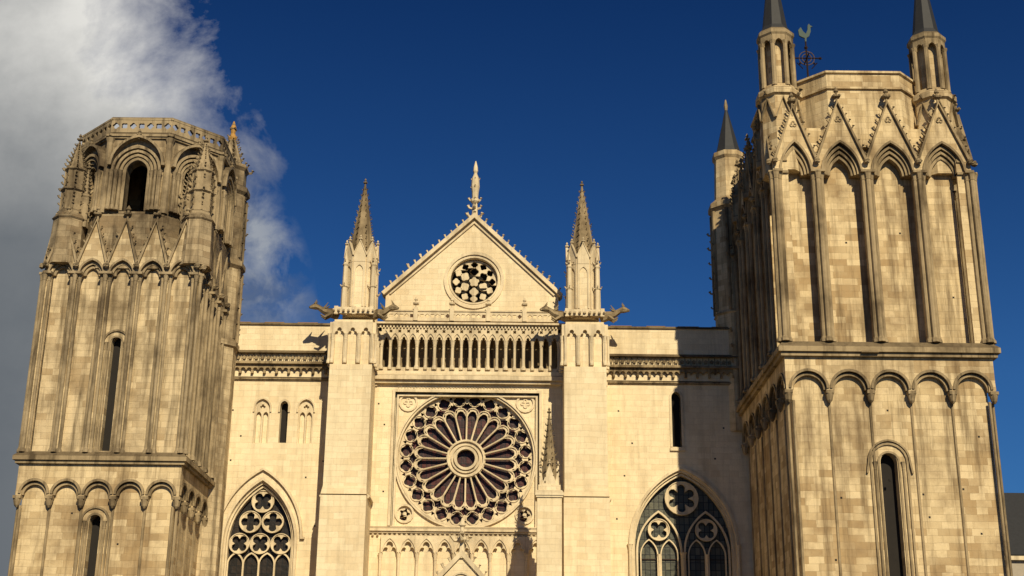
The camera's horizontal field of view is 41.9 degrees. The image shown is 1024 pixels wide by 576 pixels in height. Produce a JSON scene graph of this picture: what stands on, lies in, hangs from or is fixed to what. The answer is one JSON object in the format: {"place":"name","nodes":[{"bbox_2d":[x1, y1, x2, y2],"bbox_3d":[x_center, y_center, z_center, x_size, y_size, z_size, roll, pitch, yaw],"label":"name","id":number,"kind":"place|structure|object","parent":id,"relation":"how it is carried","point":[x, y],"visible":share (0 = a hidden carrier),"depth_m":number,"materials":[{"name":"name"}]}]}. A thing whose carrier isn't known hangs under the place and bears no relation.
{"place":"outdoors","nodes":[
{"label":"outdoors","id":0,"kind":"place"},
{"bbox_2d":[265,322,314,322],"bbox_3d":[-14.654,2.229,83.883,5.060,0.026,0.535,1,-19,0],"label":"parapet lichen","id":1,"kind":"object","parent":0,"point":[283,322],"visible":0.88,"depth_m":83.63,"materials":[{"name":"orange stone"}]},
{"bbox_2d":[385,221,557,322],"bbox_3d":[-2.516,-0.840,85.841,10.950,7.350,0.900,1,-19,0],"label":"gable wall","id":2,"kind":"structure","parent":0,"point":[424,285],"depth_m":85.14,"materials":[{"name":"beige stone"}]},
{"bbox_2d":[0,0,1023,575],"label":"sky","id":3,"kind":"structure","parent":0,"point":[624,99],"materials":[{"name":"blue"}]},
{"bbox_2d":[538,408,560,484],"bbox_3d":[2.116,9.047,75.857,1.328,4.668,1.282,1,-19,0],"label":"portal pinnacle","id":4,"kind":"object","parent":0,"point":[548,449],"visible":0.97,"depth_m":75.51,"materials":[{"name":"beige stone"}]},
{"bbox_2d":[1005,560,1023,575],"bbox_3d":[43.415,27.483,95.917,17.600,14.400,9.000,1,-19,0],"label":"walls","id":5,"kind":"structure","parent":0,"point":[1017,567],"depth_m":93.83,"materials":[{"name":"beige stone"}]},
{"bbox_2d":[999,493,1023,554],"bbox_3d":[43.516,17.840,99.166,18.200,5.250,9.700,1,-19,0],"label":"roof","id":6,"kind":"structure","parent":5,"relation":"on","point":[1014,504],"depth_m":97.12,"materials":[{"name":"stone"}]},
{"bbox_2d":[1011,555,1023,560],"bbox_3d":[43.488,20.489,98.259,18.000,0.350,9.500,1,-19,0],"label":"cornice","id":7,"kind":"structure","parent":5,"relation":"attached to","point":[1018,557],"depth_m":93.76,"materials":[{"name":"beige stone"}]},
{"label":"ground","id":8,"kind":"structure","parent":0,"visible":0},
{"bbox_2d":[13,464,208,575],"bbox_3d":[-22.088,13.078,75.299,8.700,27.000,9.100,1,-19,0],"label":"tower walls","id":9,"kind":"structure","parent":8,"relation":"on","point":[62,537],"depth_m":71.19,"materials":[{"name":"stone"}]},
{"bbox_2d":[8,451,214,575],"bbox_3d":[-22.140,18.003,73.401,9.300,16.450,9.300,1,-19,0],"label":"tower carving","id":10,"kind":"object","parent":8,"relation":"on","point":[130,458],"visible":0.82,"depth_m":71.42,"materials":[{"name":"stone"}]},
{"bbox_2d":[25,224,245,575],"bbox_3d":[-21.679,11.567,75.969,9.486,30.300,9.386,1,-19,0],"label":"tower middle stage","id":11,"kind":"object","parent":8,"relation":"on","point":[209,549],"visible":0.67,"depth_m":74.68,"materials":[{"name":"stone"}]},
{"bbox_2d":[87,338,120,575],"bbox_3d":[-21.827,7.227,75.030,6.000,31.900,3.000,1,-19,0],"label":"tower lights","id":12,"kind":"object","parent":11,"relation":"attached to","point":[105,447],"visible":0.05,"depth_m":73.30},
{"bbox_2d":[16,134,253,478],"bbox_3d":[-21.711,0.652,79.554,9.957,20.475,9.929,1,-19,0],"label":"tower gablets","id":13,"kind":"object","parent":11,"relation":"attached to","point":[197,196],"visible":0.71,"depth_m":75.04,"materials":[{"name":"stone"}]},
{"bbox_2d":[48,139,249,300],"bbox_3d":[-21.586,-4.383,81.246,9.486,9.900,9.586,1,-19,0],"label":"tower belfry","id":14,"kind":"object","parent":11,"relation":"on","point":[200,235],"visible":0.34,"depth_m":76.35,"materials":[{"name":"stone"}]},
{"bbox_2d":[126,171,144,211],"bbox_3d":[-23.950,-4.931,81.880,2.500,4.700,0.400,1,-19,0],"label":"tower inner wall","id":15,"kind":"structure","parent":14,"relation":"on","point":[135,190],"depth_m":82.03,"materials":[{"name":"stone"}]},
{"bbox_2d":[133,166,187,188],"bbox_3d":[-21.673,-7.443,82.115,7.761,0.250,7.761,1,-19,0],"label":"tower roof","id":16,"kind":"structure","parent":14,"relation":"on","point":[142,168],"depth_m":82.39,"materials":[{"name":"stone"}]},
{"bbox_2d":[82,117,247,253],"bbox_3d":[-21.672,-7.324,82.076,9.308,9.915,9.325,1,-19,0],"label":"tower belfry carving","id":17,"kind":"object","parent":14,"relation":"on","point":[109,164],"visible":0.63,"depth_m":78.02,"materials":[{"name":"stone"}]},
{"bbox_2d":[228,121,236,139],"bbox_3d":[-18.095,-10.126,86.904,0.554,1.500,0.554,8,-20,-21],"label":"tower turret finial","id":18,"kind":"object","parent":17,"relation":"attached to","point":[233,132],"visible":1,"depth_m":86.75,"materials":[{"name":"beige stone"}]},
{"bbox_2d":[183,175,188,194],"bbox_3d":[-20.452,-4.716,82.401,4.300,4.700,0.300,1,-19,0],"label":"tower inner wall","id":19,"kind":"structure","parent":14,"relation":"on","point":[185,178],"depth_m":82.89,"materials":[{"name":"beige stone"}]},
{"bbox_2d":[220,380,328,575],"bbox_3d":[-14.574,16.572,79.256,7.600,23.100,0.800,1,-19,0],"label":"aisle wall","id":20,"kind":"structure","parent":8,"relation":"on","point":[291,464],"depth_m":81.12,"materials":[{"name":"beige stone"}]},
{"bbox_2d":[219,397,314,575],"bbox_3d":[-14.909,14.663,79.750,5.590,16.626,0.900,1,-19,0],"label":"aisle window trim","id":21,"kind":"structure","parent":20,"relation":"attached to","point":[252,494],"depth_m":80.09,"materials":[{"name":"beige stone"}]},
{"bbox_2d":[228,486,290,575],"bbox_3d":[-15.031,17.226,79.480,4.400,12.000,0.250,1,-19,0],"label":"aisle glass","id":22,"kind":"object","parent":21,"relation":"in","point":[251,563],"visible":0.4,"depth_m":80.02,"materials":[{"name":"black glass"}]},
{"bbox_2d":[235,325,329,377],"bbox_3d":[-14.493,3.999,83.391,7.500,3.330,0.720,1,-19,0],"label":"parapet","id":23,"kind":"structure","parent":20,"relation":"on","point":[287,337],"depth_m":83.20,"materials":[{"name":"beige stone"}]},
{"bbox_2d":[234,322,329,380],"bbox_3d":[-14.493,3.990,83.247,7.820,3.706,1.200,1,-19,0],"label":"parapet carving","id":24,"kind":"object","parent":23,"relation":"attached to","point":[289,365],"visible":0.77,"depth_m":82.56,"materials":[{"name":"stone"}]},
{"bbox_2d":[280,403,287,442],"bbox_3d":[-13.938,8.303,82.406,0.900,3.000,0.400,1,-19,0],"label":"aisle lights","id":25,"kind":"object","parent":20,"relation":"in","point":[284,420],"visible":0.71,"depth_m":82.19},
{"bbox_2d":[316,260,610,575],"bbox_3d":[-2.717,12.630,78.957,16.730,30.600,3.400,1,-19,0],"label":"buttresses","id":26,"kind":"structure","parent":8,"relation":"on","point":[344,528],"depth_m":78.60,"materials":[{"name":"beige stone"}]},
{"bbox_2d":[319,235,610,504],"bbox_3d":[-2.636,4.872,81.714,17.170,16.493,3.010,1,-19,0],"label":"buttress carving","id":27,"kind":"object","parent":26,"relation":"attached to","point":[362,257],"visible":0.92,"depth_m":81.97},
{"bbox_2d":[309,300,629,322],"bbox_3d":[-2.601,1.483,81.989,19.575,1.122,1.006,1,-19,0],"label":"gargoyles","id":28,"kind":"object","parent":26,"relation":"on","point":[555,313],"visible":0.99,"depth_m":81.73,"materials":[{"name":"stone"}]},
{"bbox_2d":[349,178,596,253],"bbox_3d":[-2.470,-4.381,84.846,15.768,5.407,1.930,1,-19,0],"label":"buttress spires","id":29,"kind":"object","parent":26,"relation":"on","point":[363,225],"visible":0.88,"depth_m":84.28,"materials":[{"name":"beige stone"}]},
{"bbox_2d":[368,326,562,575],"bbox_3d":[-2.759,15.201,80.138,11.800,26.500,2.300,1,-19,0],"label":"central facade wall","id":30,"kind":"structure","parent":8,"relation":"on","point":[552,398],"depth_m":80.66,"materials":[{"name":"beige stone"}]},
{"bbox_2d":[400,398,530,523],"bbox_3d":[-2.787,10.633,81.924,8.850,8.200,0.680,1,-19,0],"label":"rose window glass","id":31,"kind":"object","parent":30,"relation":"attached to","point":[465,458],"visible":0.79,"depth_m":81.83,"materials":[{"name":"black glass"}]},
{"bbox_2d":[398,398,533,525],"bbox_3d":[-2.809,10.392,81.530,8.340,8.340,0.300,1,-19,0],"label":"rose window tracery","id":32,"kind":"object","parent":30,"relation":"attached to","point":[476,467],"visible":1,"depth_m":81.50,"materials":[{"name":"beige stone"}]},
{"bbox_2d":[370,297,564,575],"bbox_3d":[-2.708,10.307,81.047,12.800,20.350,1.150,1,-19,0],"label":"central facade carving","id":33,"kind":"object","parent":30,"relation":"attached to","point":[451,323],"visible":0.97,"depth_m":82.32},
{"bbox_2d":[382,332,556,368],"bbox_3d":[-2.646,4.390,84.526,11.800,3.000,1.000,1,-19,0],"label":"gallery back wall","id":34,"kind":"structure","parent":30,"relation":"on","point":[474,354],"depth_m":84.08,"materials":[{"name":"dark shadowed interior"}]},
{"bbox_2d":[382,161,562,308],"bbox_3d":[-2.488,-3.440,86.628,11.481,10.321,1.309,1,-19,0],"label":"gable wall trim","id":35,"kind":"structure","parent":30,"relation":"on","point":[474,200],"depth_m":85.56,"materials":[{"name":"beige stone"}]},
{"bbox_2d":[451,263,496,302],"bbox_3d":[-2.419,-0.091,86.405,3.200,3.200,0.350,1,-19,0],"label":"gable window glass","id":36,"kind":"object","parent":35,"relation":"in","point":[475,272],"visible":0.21,"depth_m":86.31,"materials":[{"name":"black glass"}]},
{"bbox_2d":[444,485,561,575],"bbox_3d":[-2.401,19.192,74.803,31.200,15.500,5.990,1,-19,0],"label":"portal porch","id":37,"kind":"object","parent":8,"relation":"on","point":[549,540],"visible":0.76,"depth_m":73.50,"materials":[{"name":"beige stone"}]},
{"bbox_2d":[436,459,563,575],"bbox_3d":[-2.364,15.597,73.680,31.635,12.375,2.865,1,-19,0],"label":"portal carving","id":38,"kind":"object","parent":37,"relation":"attached to","point":[462,538],"visible":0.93,"depth_m":73.51},
{"bbox_2d":[607,384,753,575],"bbox_3d":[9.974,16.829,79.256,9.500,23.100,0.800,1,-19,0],"label":"aisle wall","id":39,"kind":"structure","parent":8,"relation":"on","point":[645,461],"depth_m":81.17,"materials":[{"name":"beige stone"}]},
{"bbox_2d":[607,328,729,381],"bbox_3d":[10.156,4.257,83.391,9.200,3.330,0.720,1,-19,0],"label":"parapet","id":40,"kind":"structure","parent":39,"relation":"on","point":[675,341],"depth_m":83.20,"materials":[{"name":"beige stone"}]},
{"bbox_2d":[607,326,738,384],"bbox_3d":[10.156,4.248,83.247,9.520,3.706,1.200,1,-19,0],"label":"parapet carving","id":41,"kind":"object","parent":40,"relation":"attached to","point":[667,369],"visible":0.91,"depth_m":82.56,"materials":[{"name":"stone"}]},
{"bbox_2d":[647,326,696,326],"bbox_3d":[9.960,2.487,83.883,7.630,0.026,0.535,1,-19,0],"label":"parapet lichen","id":42,"kind":"object","parent":41,"relation":"on","point":[678,326],"visible":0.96,"depth_m":83.63,"materials":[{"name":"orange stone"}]},
{"bbox_2d":[671,394,680,446],"bbox_3d":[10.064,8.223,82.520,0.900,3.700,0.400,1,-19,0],"label":"aisle lights","id":43,"kind":"object","parent":39,"relation":"in","point":[676,435],"visible":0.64,"depth_m":82.31},
{"bbox_2d":[635,559,719,559],"bbox_3d":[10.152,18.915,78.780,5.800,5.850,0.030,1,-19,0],"label":"window bars","id":44,"kind":"object","parent":39,"relation":"attached to","point":[679,559],"depth_m":79.70,"materials":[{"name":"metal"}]},
{"bbox_2d":[635,477,731,575],"bbox_3d":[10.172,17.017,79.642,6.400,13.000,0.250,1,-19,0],"label":"aisle glass","id":45,"kind":"object","parent":39,"relation":"in","point":[681,500],"visible":0.56,"depth_m":80.24,"materials":[{"name":"black glass"}]},
{"bbox_2d":[627,389,740,575],"bbox_3d":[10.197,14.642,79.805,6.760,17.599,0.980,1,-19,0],"label":"aisle window trim","id":46,"kind":"structure","parent":39,"relation":"attached to","point":[734,565],"depth_m":80.11,"materials":[{"name":"beige stone"}]},
{"bbox_2d":[742,356,1006,575],"bbox_3d":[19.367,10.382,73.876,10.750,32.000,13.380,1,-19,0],"label":"tower walls","id":47,"kind":"structure","parent":8,"relation":"on","point":[940,505],"depth_m":67.96,"materials":[{"name":"stone"}]},
{"bbox_2d":[71,191,982,560],"bbox_3d":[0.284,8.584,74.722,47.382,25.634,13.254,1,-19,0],"label":"putlog holes","id":48,"kind":"object","parent":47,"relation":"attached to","point":[631,443],"visible":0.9,"depth_m":72.21,"materials":[{"name":"black"}]},
{"bbox_2d":[708,40,986,430],"bbox_3d":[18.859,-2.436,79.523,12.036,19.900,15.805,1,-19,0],"label":"tower upper stage","id":49,"kind":"object","parent":47,"relation":"on","point":[860,101],"visible":0.66,"depth_m":72.78,"materials":[{"name":"stone"}]},
{"bbox_2d":[795,41,821,76],"bbox_3d":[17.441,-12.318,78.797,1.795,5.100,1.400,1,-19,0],"label":"weathervane","id":50,"kind":"object","parent":49,"relation":"on","point":[807,58],"visible":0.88,"depth_m":79.18,"materials":[{"name":"metal"}]},
{"bbox_2d":[798,24,811,40],"bbox_3d":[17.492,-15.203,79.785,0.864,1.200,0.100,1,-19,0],"label":"weathervane rooster","id":51,"kind":"object","parent":50,"relation":"on","point":[802,34],"visible":1,"depth_m":79.74},
{"bbox_2d":[717,0,938,151],"bbox_3d":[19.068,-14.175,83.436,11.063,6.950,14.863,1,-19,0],"label":"tower turret spires","id":52,"kind":"object","parent":49,"relation":"on","point":[923,17],"visible":0.64,"depth_m":76.84,"materials":[{"name":"stone"}]},
{"bbox_2d":[706,27,996,402],"bbox_3d":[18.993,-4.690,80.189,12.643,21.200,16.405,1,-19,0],"label":"tower gablets","id":53,"kind":"object","parent":49,"relation":"on","point":[746,217],"visible":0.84,"depth_m":73.09,"materials":[{"name":"stone"}]},
{"bbox_2d":[881,455,902,575],"bbox_3d":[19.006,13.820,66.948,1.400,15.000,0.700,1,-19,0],"label":"tower lights","id":54,"kind":"object","parent":47,"relation":"attached to","point":[892,523],"visible":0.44,"depth_m":67.36},
{"bbox_2d":[736,341,1012,575],"bbox_3d":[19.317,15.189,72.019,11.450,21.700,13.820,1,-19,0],"label":"tower carving","id":55,"kind":"object","parent":8,"relation":"on","point":[884,349],"visible":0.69,"depth_m":68.80,"materials":[{"name":"stone"}]}
]}

